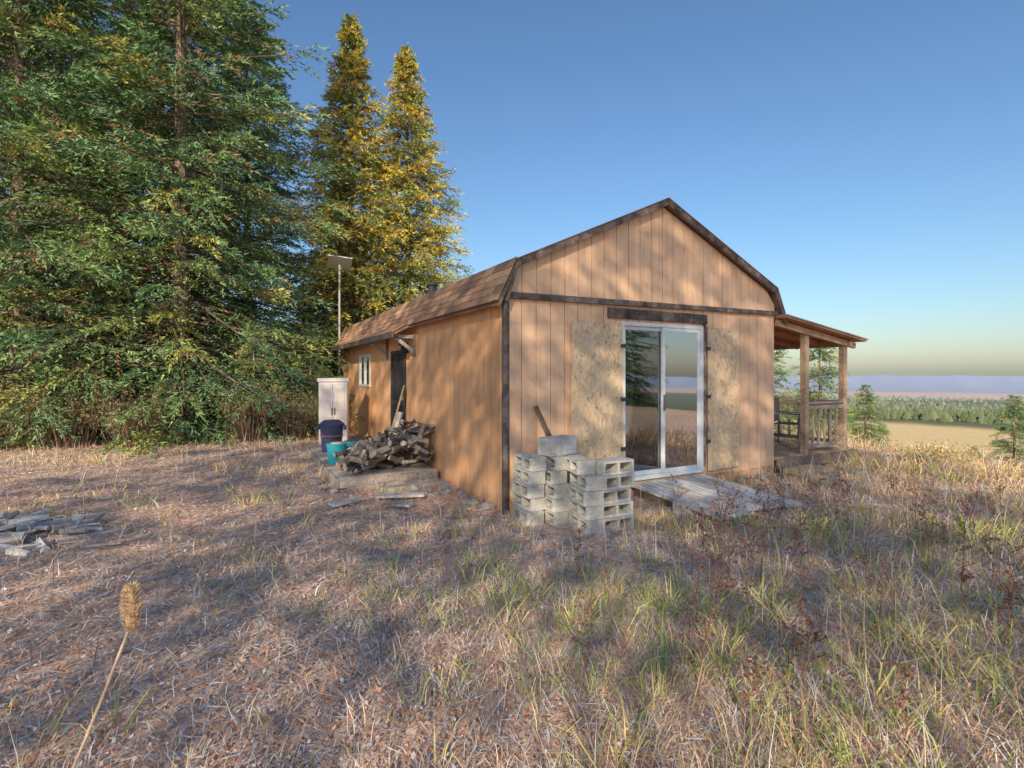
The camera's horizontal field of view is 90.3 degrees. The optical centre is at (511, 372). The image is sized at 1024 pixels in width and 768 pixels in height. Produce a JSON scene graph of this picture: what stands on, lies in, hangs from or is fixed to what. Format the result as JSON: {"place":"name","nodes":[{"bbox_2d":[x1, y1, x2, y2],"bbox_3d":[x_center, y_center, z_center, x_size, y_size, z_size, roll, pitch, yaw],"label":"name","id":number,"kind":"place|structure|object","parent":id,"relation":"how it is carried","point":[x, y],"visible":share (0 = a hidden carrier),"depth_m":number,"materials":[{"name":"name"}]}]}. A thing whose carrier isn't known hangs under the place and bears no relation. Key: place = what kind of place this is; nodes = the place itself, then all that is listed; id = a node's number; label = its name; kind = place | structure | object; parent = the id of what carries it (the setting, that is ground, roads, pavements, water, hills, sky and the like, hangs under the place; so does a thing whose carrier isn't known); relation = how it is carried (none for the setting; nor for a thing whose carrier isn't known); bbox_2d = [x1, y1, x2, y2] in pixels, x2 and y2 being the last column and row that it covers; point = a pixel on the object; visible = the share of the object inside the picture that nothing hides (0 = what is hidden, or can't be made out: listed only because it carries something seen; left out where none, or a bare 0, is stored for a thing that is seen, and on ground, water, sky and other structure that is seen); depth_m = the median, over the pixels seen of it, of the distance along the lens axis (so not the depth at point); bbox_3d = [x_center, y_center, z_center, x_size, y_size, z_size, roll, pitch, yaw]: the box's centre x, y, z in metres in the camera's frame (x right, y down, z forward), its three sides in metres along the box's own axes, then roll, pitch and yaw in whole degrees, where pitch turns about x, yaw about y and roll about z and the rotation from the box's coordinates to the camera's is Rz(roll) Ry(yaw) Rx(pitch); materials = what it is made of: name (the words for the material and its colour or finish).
{"place":"outdoors","nodes":[
{"label":"outdoors","id":0,"kind":"place"},
{"bbox_2d":[0,375,1023,767],"bbox_3d":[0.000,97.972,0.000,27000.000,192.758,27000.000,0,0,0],"label":"ground","id":1,"kind":"structure","parent":0,"point":[960,433],"depth_m":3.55,"materials":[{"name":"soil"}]},
{"bbox_2d":[0,370,50,449],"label":"bare shrub","id":2,"kind":"object","parent":1,"relation":"on","point":[3,426],"visible":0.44,"depth_m":10.74,"materials":[{"name":"green plant"}]},
{"bbox_2d":[0,508,123,556],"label":"scrap wood pile","id":3,"kind":"object","parent":1,"relation":"on","point":[17,528],"visible":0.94,"depth_m":5.07,"materials":[{"name":"grey wood"}]},
{"bbox_2d":[0,363,134,449],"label":"bare shrub","id":4,"kind":"object","parent":1,"relation":"on","point":[74,420],"visible":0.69,"depth_m":10.80,"materials":[{"name":"brown plant"}]},
{"bbox_2d":[4,103,148,363],"bbox_3d":[-19.777,-4.925,24.069,8.546,15.354,7.923,0,0,-42],"label":"spruce tree","id":5,"kind":"object","parent":1,"relation":"on","point":[72,207],"depth_m":23.30,"materials":[{"name":"green plant"}]},
{"bbox_2d":[0,0,165,420],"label":"spruce tree","id":6,"kind":"object","parent":1,"relation":"on","point":[64,182],"visible":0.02,"depth_m":15.45,"materials":[{"name":"green plant"}]},
{"bbox_2d":[72,580,143,767],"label":"teasel stalk","id":7,"kind":"object","parent":1,"relation":"on","point":[130,609],"visible":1,"depth_m":1.20,"materials":[{"name":"dried plant stalk"},{"name":"dried seed head"}]},
{"bbox_2d":[0,0,251,453],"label":"spruce tree","id":8,"kind":"object","parent":1,"relation":"on","point":[17,309],"visible":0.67,"depth_m":11.65,"materials":[{"name":"green plant"}]},
{"bbox_2d":[68,374,196,447],"bbox_3d":[-8.146,0.829,11.230,2.095,1.590,2.340,0,0,34],"label":"bare shrub","id":9,"kind":"object","parent":1,"relation":"on","point":[133,425],"visible":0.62,"depth_m":10.89,"materials":[{"name":"woody twigs"},{"name":"bark"},{"name":"leaves"}]},
{"bbox_2d":[3,0,311,417],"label":"spruce tree","id":10,"kind":"object","parent":1,"relation":"on","point":[192,56],"visible":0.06,"depth_m":17.52,"materials":[{"name":"green plant"}]},
{"bbox_2d":[131,377,195,446],"bbox_3d":[-7.793,0.980,11.446,1.219,1.774,1.230,1,-1,-1],"label":"young spruce","id":11,"kind":"object","parent":1,"relation":"on","point":[165,391],"visible":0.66,"depth_m":11.35,"materials":[{"name":"green plant"}]},
{"bbox_2d":[0,0,379,460],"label":"spruce tree","id":12,"kind":"object","parent":1,"relation":"on","point":[181,199],"visible":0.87,"depth_m":12.41,"materials":[{"name":"green plant"}]},
{"bbox_2d":[119,1,347,420],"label":"spruce tree","id":13,"kind":"object","parent":1,"relation":"on","point":[259,29],"visible":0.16,"depth_m":18.37,"materials":[{"name":"green plant"}]},
{"bbox_2d":[202,371,297,442],"bbox_3d":[-6.104,0.755,11.954,2.293,1.764,1.960,0,0,32],"label":"bare shrub","id":14,"kind":"object","parent":1,"relation":"on","point":[242,414],"visible":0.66,"depth_m":11.80,"materials":[{"name":"brown plant"}]},
{"bbox_2d":[204,324,301,440],"bbox_3d":[-6.496,0.425,12.863,2.246,3.269,2.265,0,0,-1],"label":"young spruce","id":15,"kind":"object","parent":1,"relation":"on","point":[249,364],"visible":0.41,"depth_m":12.69,"materials":[{"name":"green plant"}]},
{"bbox_2d":[250,379,318,440],"bbox_3d":[-5.199,0.902,12.489,2.101,1.470,1.914,0,0,0],"label":"bare shrub","id":16,"kind":"object","parent":1,"relation":"on","point":[291,423],"visible":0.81,"depth_m":12.23,"materials":[{"name":"brown plant"}]},
{"bbox_2d":[273,322,330,432],"bbox_3d":[-5.572,0.331,14.144,2.406,3.502,2.427,-1,0,-36],"label":"young spruce","id":17,"kind":"object","parent":1,"relation":"on","point":[306,360],"visible":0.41,"depth_m":14.09,"materials":[{"name":"green plant"}]},
{"bbox_2d":[307,365,350,434],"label":"young spruce","id":18,"kind":"object","parent":1,"relation":"on","point":[325,375],"visible":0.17,"depth_m":13.55,"materials":[{"name":"green plant"}]},
{"bbox_2d":[317,378,349,445],"bbox_3d":[-3.978,0.880,11.390,0.660,1.500,0.580,0,0,-14],"label":"storage cabinet","id":19,"kind":"object","parent":1,"relation":"on","point":[333,398],"visible":0.83,"depth_m":11.15,"materials":[{"name":"plastic"}]},
{"bbox_2d":[274,167,393,375],"bbox_3d":[-8.062,-3.642,24.081,8.252,12.627,7.542,-1,0,27],"label":"spruce tree","id":20,"kind":"object","parent":1,"relation":"on","point":[327,275],"visible":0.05,"depth_m":23.34,"materials":[{"name":"green plant"}]},
{"bbox_2d":[327,254,352,377],"bbox_3d":[-5.420,-0.995,16.019,0.739,5.250,0.555,0,0,-22],"label":"solar panel","id":21,"kind":"object","parent":1,"relation":"on","point":[340,263],"visible":0.81,"depth_m":15.98,"materials":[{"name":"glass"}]},
{"bbox_2d":[234,12,446,417],"bbox_3d":[-6.034,-5.301,19.373,9.428,16.573,10.314,0,0,-29],"label":"spruce tree","id":22,"kind":"object","parent":1,"relation":"on","point":[353,62],"visible":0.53,"depth_m":18.55,"materials":[{"name":"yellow plant"}]},
{"bbox_2d":[328,492,424,506],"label":"loose planks","id":23,"kind":"object","parent":1,"relation":"on","point":[386,495],"visible":0.98,"depth_m":6.28,"materials":[{"name":"grey wood"}]},
{"bbox_2d":[307,446,447,491],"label":"side entry deck","id":24,"kind":"structure","parent":1,"relation":"on","point":[408,473],"depth_m":7.55,"materials":[{"name":"grey wood"}]},
{"bbox_2d":[317,419,345,452],"bbox_3d":[-3.400,1.200,9.600,0.466,0.600,0.466,0,0,-43],"label":"trash can","id":25,"kind":"object","parent":24,"relation":"on","point":[331,430],"visible":0.91,"depth_m":9.44,"materials":[{"name":"plastic"}]},
{"bbox_2d":[326,441,346,463],"bbox_3d":[-2.890,1.320,8.381,0.332,0.340,0.323,0,0,0],"label":"paint bucket","id":26,"kind":"object","parent":24,"relation":"on","point":[336,446],"visible":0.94,"depth_m":8.26,"materials":[{"name":"plastic"}]},
{"bbox_2d":[344,439,359,446],"bbox_3d":[-2.769,1.335,8.841,0.296,0.310,0.296,0,0,0],"label":"paint bucket","id":27,"kind":"object","parent":24,"relation":"on","point":[350,443],"visible":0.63,"depth_m":8.73,"materials":[{"name":"plastic"}]},
{"bbox_2d":[333,417,435,473],"bbox_3d":[-2.071,1.136,8.219,1.531,0.744,1.613,0,0,-28],"label":"firewood pile","id":28,"kind":"object","parent":24,"relation":"on","point":[370,451],"visible":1,"depth_m":7.84,"materials":[{"name":"wood"}]},
{"bbox_2d":[387,385,404,456],"bbox_3d":[-2.074,0.863,9.081,0.171,1.255,0.481,0,0,44],"label":"shovel","id":29,"kind":"object","parent":24,"relation":"on","point":[398,408],"visible":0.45,"depth_m":9.18,"materials":[{"name":"brown wood"}]},
{"bbox_2d":[391,412,402,436],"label":"scrap boards","id":30,"kind":"object","parent":24,"relation":"on","point":[398,418],"visible":0.21,"depth_m":9.38,"materials":[{"name":"brown wood"}]},
{"bbox_2d":[292,42,474,403],"bbox_3d":[-4.279,-5.087,20.360,9.428,16.100,10.314,-1,-1,31],"label":"spruce tree","id":31,"kind":"object","parent":1,"relation":"on","point":[419,152],"visible":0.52,"depth_m":19.80,"materials":[{"name":"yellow plant"}]},
{"bbox_2d":[442,522,455,567],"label":"dead weed","id":32,"kind":"object","parent":1,"relation":"on","point":[449,538],"visible":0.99,"depth_m":4.20,"materials":[{"name":"brown plant"}]},
{"bbox_2d":[307,473,769,510],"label":"foundation stones","id":33,"kind":"object","parent":1,"relation":"on","point":[444,488],"visible":0.76,"depth_m":6.93,"materials":[{"name":"grey stone"}]},
{"bbox_2d":[512,435,633,534],"bbox_3d":[0.644,1.188,5.600,0.994,0.925,1.005,0,0,-28],"label":"cinder block stack","id":34,"kind":"object","parent":1,"relation":"on","point":[591,491],"visible":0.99,"depth_m":5.46,"materials":[{"name":"concrete"}]},
{"bbox_2d":[573,525,587,579],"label":"dead weed","id":35,"kind":"object","parent":1,"relation":"on","point":[578,559],"visible":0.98,"depth_m":3.89,"materials":[{"name":"brown plant"}]},
{"bbox_2d":[569,562,605,687],"bbox_3d":[0.378,1.311,2.618,0.150,0.626,0.185,0,0,41],"label":"dead weed","id":36,"kind":"object","parent":1,"relation":"on","point":[574,638],"visible":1,"depth_m":2.60,"materials":[{"name":"brown plant"}]},
{"bbox_2d":[327,197,872,515],"bbox_3d":[0.559,-0.180,11.918,7.685,4.420,11.480,0,0,-28],"label":"wooden cabin","id":37,"kind":"object","parent":1,"relation":"on","point":[649,339],"visible":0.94,"depth_m":7.11,"materials":[{"name":"brown wood"}]},
{"bbox_2d":[359,354,370,386],"bbox_3d":[-3.617,-0.040,12.527,0.050,0.780,1.200,0,0,-28],"label":"window frame","id":38,"kind":"structure","parent":37,"relation":"in","point":[367,355],"depth_m":12.49,"materials":[{"name":"white paint"}]},
{"bbox_2d":[361,357,368,383],"bbox_3d":[-3.610,-0.040,12.531,0.004,0.660,1.080,0,0,-28],"label":"window glass","id":39,"kind":"structure","parent":37,"relation":"in","point":[366,358],"depth_m":12.50,"materials":[{"name":"clear glass"}]},
{"bbox_2d":[391,343,408,426],"bbox_3d":[-2.214,0.470,9.785,0.190,2.020,1.160,0,0,-28],"label":"screen door","id":40,"kind":"structure","parent":37,"relation":"in","point":[398,358],"depth_m":9.93,"materials":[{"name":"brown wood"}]},
{"bbox_2d":[533,406,551,435],"bbox_3d":[0.402,0.670,5.996,0.313,0.534,0.070,0,0,33],"label":"leaning board","id":41,"kind":"object","parent":37,"relation":"attached to","point":[542,421],"visible":0.64,"depth_m":6.00,"materials":[{"name":"brown wood"}]},
{"bbox_2d":[774,397,799,448],"bbox_3d":[5.220,0.940,9.603,0.474,0.900,0.520,0,0,39],"label":"patio chair","id":42,"kind":"object","parent":37,"relation":"on","point":[776,409],"visible":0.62,"depth_m":9.64,"materials":[{"name":"brown wood"}]},
{"bbox_2d":[670,474,690,531],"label":"dead weed","id":43,"kind":"object","parent":1,"relation":"on","point":[680,506],"visible":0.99,"depth_m":5.23,"materials":[{"name":"brown plant"}]},
{"bbox_2d":[673,498,701,515],"bbox_3d":[2.035,1.563,5.913,0.320,0.133,0.160,0,0,-34],"label":"loose cinder block","id":44,"kind":"object","parent":1,"relation":"on","point":[685,502],"depth_m":5.85,"materials":[{"name":"concrete"}]},
{"bbox_2d":[681,588,700,661],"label":"dead weed","id":45,"kind":"object","parent":1,"relation":"on","point":[688,618],"visible":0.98,"depth_m":2.82,"materials":[{"name":"brown plant"}]},
{"bbox_2d":[683,504,719,629],"bbox_3d":[1.161,1.214,3.197,0.202,0.809,0.203,0,0,-30],"label":"dead weed","id":46,"kind":"object","parent":1,"relation":"on","point":[706,535],"visible":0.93,"depth_m":3.19,"materials":[{"name":"brown plant"}]},
{"bbox_2d":[709,510,719,543],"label":"dead weed","id":47,"kind":"object","parent":1,"relation":"on","point":[714,524],"visible":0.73,"depth_m":4.85,"materials":[{"name":"brown plant"}]},
{"bbox_2d":[633,474,799,520],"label":"plywood ramp","id":48,"kind":"structure","parent":1,"relation":"on","point":[701,487],"depth_m":6.38,"materials":[{"name":"grey wood"}]},
{"bbox_2d":[705,498,729,564],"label":"dead weed","id":49,"kind":"object","parent":1,"relation":"on","point":[716,508],"visible":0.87,"depth_m":4.29,"materials":[{"name":"brown plant"}]},
{"bbox_2d":[712,473,724,520],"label":"dead weed","id":50,"kind":"object","parent":1,"relation":"on","point":[718,490],"visible":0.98,"depth_m":5.48,"materials":[{"name":"brown plant"}]},
{"bbox_2d":[688,490,753,701],"bbox_3d":[1.014,1.092,2.496,0.298,1.049,0.291,0,0,0],"label":"dead weed","id":51,"kind":"object","parent":1,"relation":"on","point":[719,583],"visible":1,"depth_m":2.49,"materials":[{"name":"dry plant stems"},{"name":"dried leaves"}]},
{"bbox_2d":[713,553,728,602],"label":"dead weed","id":52,"kind":"object","parent":1,"relation":"on","point":[722,567],"visible":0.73,"depth_m":3.56,"materials":[{"name":"brown plant"}]},
{"bbox_2d":[716,494,734,541],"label":"dead weed","id":53,"kind":"object","parent":1,"relation":"on","point":[725,513],"visible":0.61,"depth_m":4.90,"materials":[{"name":"brown plant"}]},
{"bbox_2d":[713,485,752,596],"bbox_3d":[1.545,1.200,3.626,0.213,0.835,0.240,0,0,-14],"label":"dead weed","id":54,"kind":"object","parent":1,"relation":"on","point":[729,528],"visible":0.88,"depth_m":3.62,"materials":[{"name":"brown plant"}]},
{"bbox_2d":[730,535,768,632],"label":"dead weed","id":55,"kind":"object","parent":1,"relation":"on","point":[748,570],"visible":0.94,"depth_m":3.09,"materials":[{"name":"brown plant"}]},
{"bbox_2d":[745,511,761,568],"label":"dead weed","id":56,"kind":"object","parent":1,"relation":"on","point":[754,536],"visible":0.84,"depth_m":4.21,"materials":[{"name":"brown plant"}]},
{"bbox_2d":[739,641,768,736],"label":"dead weed","id":57,"kind":"object","parent":1,"relation":"on","point":[742,694],"visible":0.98,"depth_m":2.25,"materials":[{"name":"brown plant"}]},
{"bbox_2d":[750,475,765,524],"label":"dead weed","id":58,"kind":"object","parent":1,"relation":"on","point":[758,489],"visible":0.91,"depth_m":5.20,"materials":[{"name":"brown plant"}]},
{"bbox_2d":[757,479,779,546],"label":"dead weed","id":59,"kind":"object","parent":1,"relation":"on","point":[767,491],"visible":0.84,"depth_m":4.70,"materials":[{"name":"brown plant"}]},
{"bbox_2d":[753,488,784,582],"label":"dead weed","id":60,"kind":"object","parent":1,"relation":"on","point":[764,529],"visible":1,"depth_m":3.89,"materials":[{"name":"brown plant"}]},
{"bbox_2d":[770,470,789,527],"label":"dead weed","id":61,"kind":"object","parent":1,"relation":"on","point":[781,474],"visible":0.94,"depth_m":5.30,"materials":[{"name":"brown plant"}]},
{"bbox_2d":[774,349,798,434],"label":"fir tree","id":62,"kind":"object","parent":1,"relation":"on","point":[780,372],"visible":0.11,"depth_m":24.47,"materials":[{"name":"green plant"}]},
{"bbox_2d":[775,594,808,688],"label":"dead weed","id":63,"kind":"object","parent":1,"relation":"on","point":[793,636],"visible":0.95,"depth_m":2.59,"materials":[{"name":"brown plant"}]},
{"bbox_2d":[782,513,820,620],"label":"dead weed","id":64,"kind":"object","parent":1,"relation":"on","point":[806,552],"visible":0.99,"depth_m":3.30,"materials":[{"name":"brown plant"}]},
{"bbox_2d":[787,482,816,578],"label":"dead weed","id":65,"kind":"object","parent":1,"relation":"on","point":[805,519],"visible":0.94,"depth_m":4.00,"materials":[{"name":"brown plant"}]},
{"bbox_2d":[787,606,827,716],"bbox_3d":[1.389,1.373,2.408,0.165,0.505,0.143,0,0,0],"label":"dead weed","id":66,"kind":"object","parent":1,"relation":"on","point":[815,634],"visible":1,"depth_m":2.40,"materials":[{"name":"dry plant stems"},{"name":"dried leaves"}]},
{"bbox_2d":[803,477,831,560],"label":"dead weed","id":67,"kind":"object","parent":1,"relation":"on","point":[821,510],"visible":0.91,"depth_m":4.40,"materials":[{"name":"brown plant"}]},
{"bbox_2d":[810,409,827,436],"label":"fir tree","id":68,"kind":"object","parent":1,"relation":"on","point":[815,417],"visible":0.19,"depth_m":19.41,"materials":[{"name":"green plant"}]},
{"bbox_2d":[774,347,869,444],"bbox_3d":[14.472,1.491,23.878,4.972,7.238,5.015,-1,0,33],"label":"fir tree","id":69,"kind":"object","parent":1,"relation":"on","point":[820,381],"visible":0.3,"depth_m":23.77,"materials":[{"name":"green plant"}]},
{"bbox_2d":[822,480,847,542],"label":"dead weed","id":70,"kind":"object","parent":1,"relation":"on","point":[836,513],"visible":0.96,"depth_m":4.79,"materials":[{"name":"brown plant"}]},
{"bbox_2d":[830,480,843,511],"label":"dead weed","id":71,"kind":"object","parent":1,"relation":"on","point":[833,484],"visible":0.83,"depth_m":5.72,"materials":[{"name":"brown plant"}]},
{"bbox_2d":[834,467,845,512],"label":"dead weed","id":72,"kind":"object","parent":1,"relation":"on","point":[838,475],"visible":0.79,"depth_m":5.89,"materials":[{"name":"brown plant"}]},
{"bbox_2d":[839,476,852,538],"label":"dead weed","id":73,"kind":"object","parent":1,"relation":"on","point":[849,506],"visible":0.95,"depth_m":5.00,"materials":[{"name":"brown plant"}]},
{"bbox_2d":[855,551,873,590],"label":"dead weed","id":74,"kind":"object","parent":1,"relation":"on","point":[864,560],"visible":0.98,"depth_m":3.77,"materials":[{"name":"brown plant"}]},
{"bbox_2d":[847,384,888,446],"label":"fir tree","id":75,"kind":"object","parent":1,"relation":"on","point":[865,425],"visible":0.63,"depth_m":18.11,"materials":[{"name":"green plant"}]},
{"bbox_2d":[869,546,897,624],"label":"dead weed","id":76,"kind":"object","parent":1,"relation":"on","point":[887,578],"visible":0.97,"depth_m":3.20,"materials":[{"name":"brown plant"}]},
{"bbox_2d":[875,424,892,448],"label":"fir tree","id":77,"kind":"object","parent":1,"relation":"on","point":[887,430],"visible":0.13,"depth_m":43.88,"materials":[{"name":"plant"}]},
{"bbox_2d":[886,466,900,503],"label":"dead weed","id":78,"kind":"object","parent":1,"relation":"on","point":[892,481],"visible":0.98,"depth_m":6.26,"materials":[{"name":"brown plant"}]},
{"bbox_2d":[775,393,1023,424],"bbox_3d":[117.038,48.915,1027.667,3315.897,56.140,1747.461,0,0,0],"label":"distant forest","id":79,"kind":"object","parent":1,"relation":"on","point":[979,413],"visible":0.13,"depth_m":510.28,"materials":[{"name":"green plant"}]},
{"bbox_2d":[880,659,921,745],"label":"dead weed","id":80,"kind":"object","parent":1,"relation":"on","point":[901,705],"visible":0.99,"depth_m":2.21,"materials":[{"name":"brown plant"}]},
{"bbox_2d":[907,474,925,528],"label":"dead weed","id":81,"kind":"object","parent":1,"relation":"on","point":[915,496],"visible":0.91,"depth_m":5.29,"materials":[{"name":"brown plant"}]},
{"bbox_2d":[911,493,941,574],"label":"dead weed","id":82,"kind":"object","parent":1,"relation":"on","point":[925,522],"visible":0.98,"depth_m":4.10,"materials":[{"name":"brown plant"}]},
{"bbox_2d":[921,489,947,537],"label":"dead weed","id":83,"kind":"object","parent":1,"relation":"on","point":[933,517],"visible":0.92,"depth_m":4.87,"materials":[{"name":"brown plant"}]},
{"bbox_2d":[875,438,1000,464],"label":"dry grass","id":84,"kind":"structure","parent":1,"relation":"on","point":[942,455],"depth_m":9.22,"materials":[{"name":"yellow plant"}]},
{"bbox_2d":[936,522,951,557],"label":"dead weed","id":85,"kind":"object","parent":1,"relation":"on","point":[943,529],"visible":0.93,"depth_m":4.46,"materials":[{"name":"brown plant"}]},
{"bbox_2d":[919,441,1001,460],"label":"golden shrub","id":86,"kind":"object","parent":1,"relation":"on","point":[968,453],"visible":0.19,"depth_m":10.87,"materials":[{"name":"yellow plant"}]},
{"bbox_2d":[953,497,975,554],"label":"dead weed","id":87,"kind":"object","parent":1,"relation":"on","point":[962,503],"visible":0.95,"depth_m":4.50,"materials":[{"name":"brown plant"}]},
{"bbox_2d":[955,536,979,608],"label":"dead weed","id":88,"kind":"object","parent":1,"relation":"on","point":[962,577],"visible":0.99,"depth_m":3.49,"materials":[{"name":"brown plant"}]},
{"bbox_2d":[963,497,972,522],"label":"dead weed","id":89,"kind":"object","parent":1,"relation":"on","point":[967,507],"visible":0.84,"depth_m":5.43,"materials":[{"name":"brown plant"}]},
{"bbox_2d":[970,488,981,517],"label":"dead weed","id":90,"kind":"object","parent":1,"relation":"on","point":[976,493],"visible":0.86,"depth_m":5.63,"materials":[{"name":"brown plant"}]},
{"bbox_2d":[979,534,1002,597],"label":"dead weed","id":91,"kind":"object","parent":1,"relation":"on","point":[990,539],"visible":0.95,"depth_m":3.66,"materials":[{"name":"brown plant"}]},
{"bbox_2d":[984,497,999,524],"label":"dead weed","id":92,"kind":"object","parent":1,"relation":"on","point":[992,507],"visible":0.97,"depth_m":5.38,"materials":[{"name":"brown plant"}]},
{"bbox_2d":[973,394,1023,465],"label":"fir tree","id":93,"kind":"object","parent":1,"relation":"on","point":[1015,438],"visible":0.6,"depth_m":16.48,"materials":[{"name":"green plant"}]},
{"bbox_2d":[994,471,1004,505],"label":"dead weed","id":94,"kind":"object","parent":1,"relation":"on","point":[999,488],"visible":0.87,"depth_m":6.20,"materials":[{"name":"brown plant"}]},
{"bbox_2d":[991,579,1022,646],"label":"dead weed","id":95,"kind":"object","parent":1,"relation":"on","point":[1009,617],"visible":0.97,"depth_m":2.98,"materials":[{"name":"brown plant"}]},
{"bbox_2d":[992,561,1023,634],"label":"dead weed","id":96,"kind":"object","parent":1,"relation":"on","point":[1001,589],"visible":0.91,"depth_m":3.07,"materials":[{"name":"brown plant"}]},
{"bbox_2d":[996,542,1023,606],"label":"dead weed","id":97,"kind":"object","parent":1,"relation":"on","point":[1009,564],"visible":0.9,"depth_m":3.45,"materials":[{"name":"brown plant"}]},
{"bbox_2d":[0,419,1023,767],"bbox_3d":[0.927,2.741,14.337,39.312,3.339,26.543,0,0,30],"label":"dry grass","id":98,"kind":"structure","parent":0,"point":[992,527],"depth_m":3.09,"materials":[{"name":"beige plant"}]},
{"bbox_2d":[0,0,1023,377],"label":"sky","id":99,"kind":"structure","parent":0,"point":[865,158],"materials":[{"name":"blue"}]}
]}

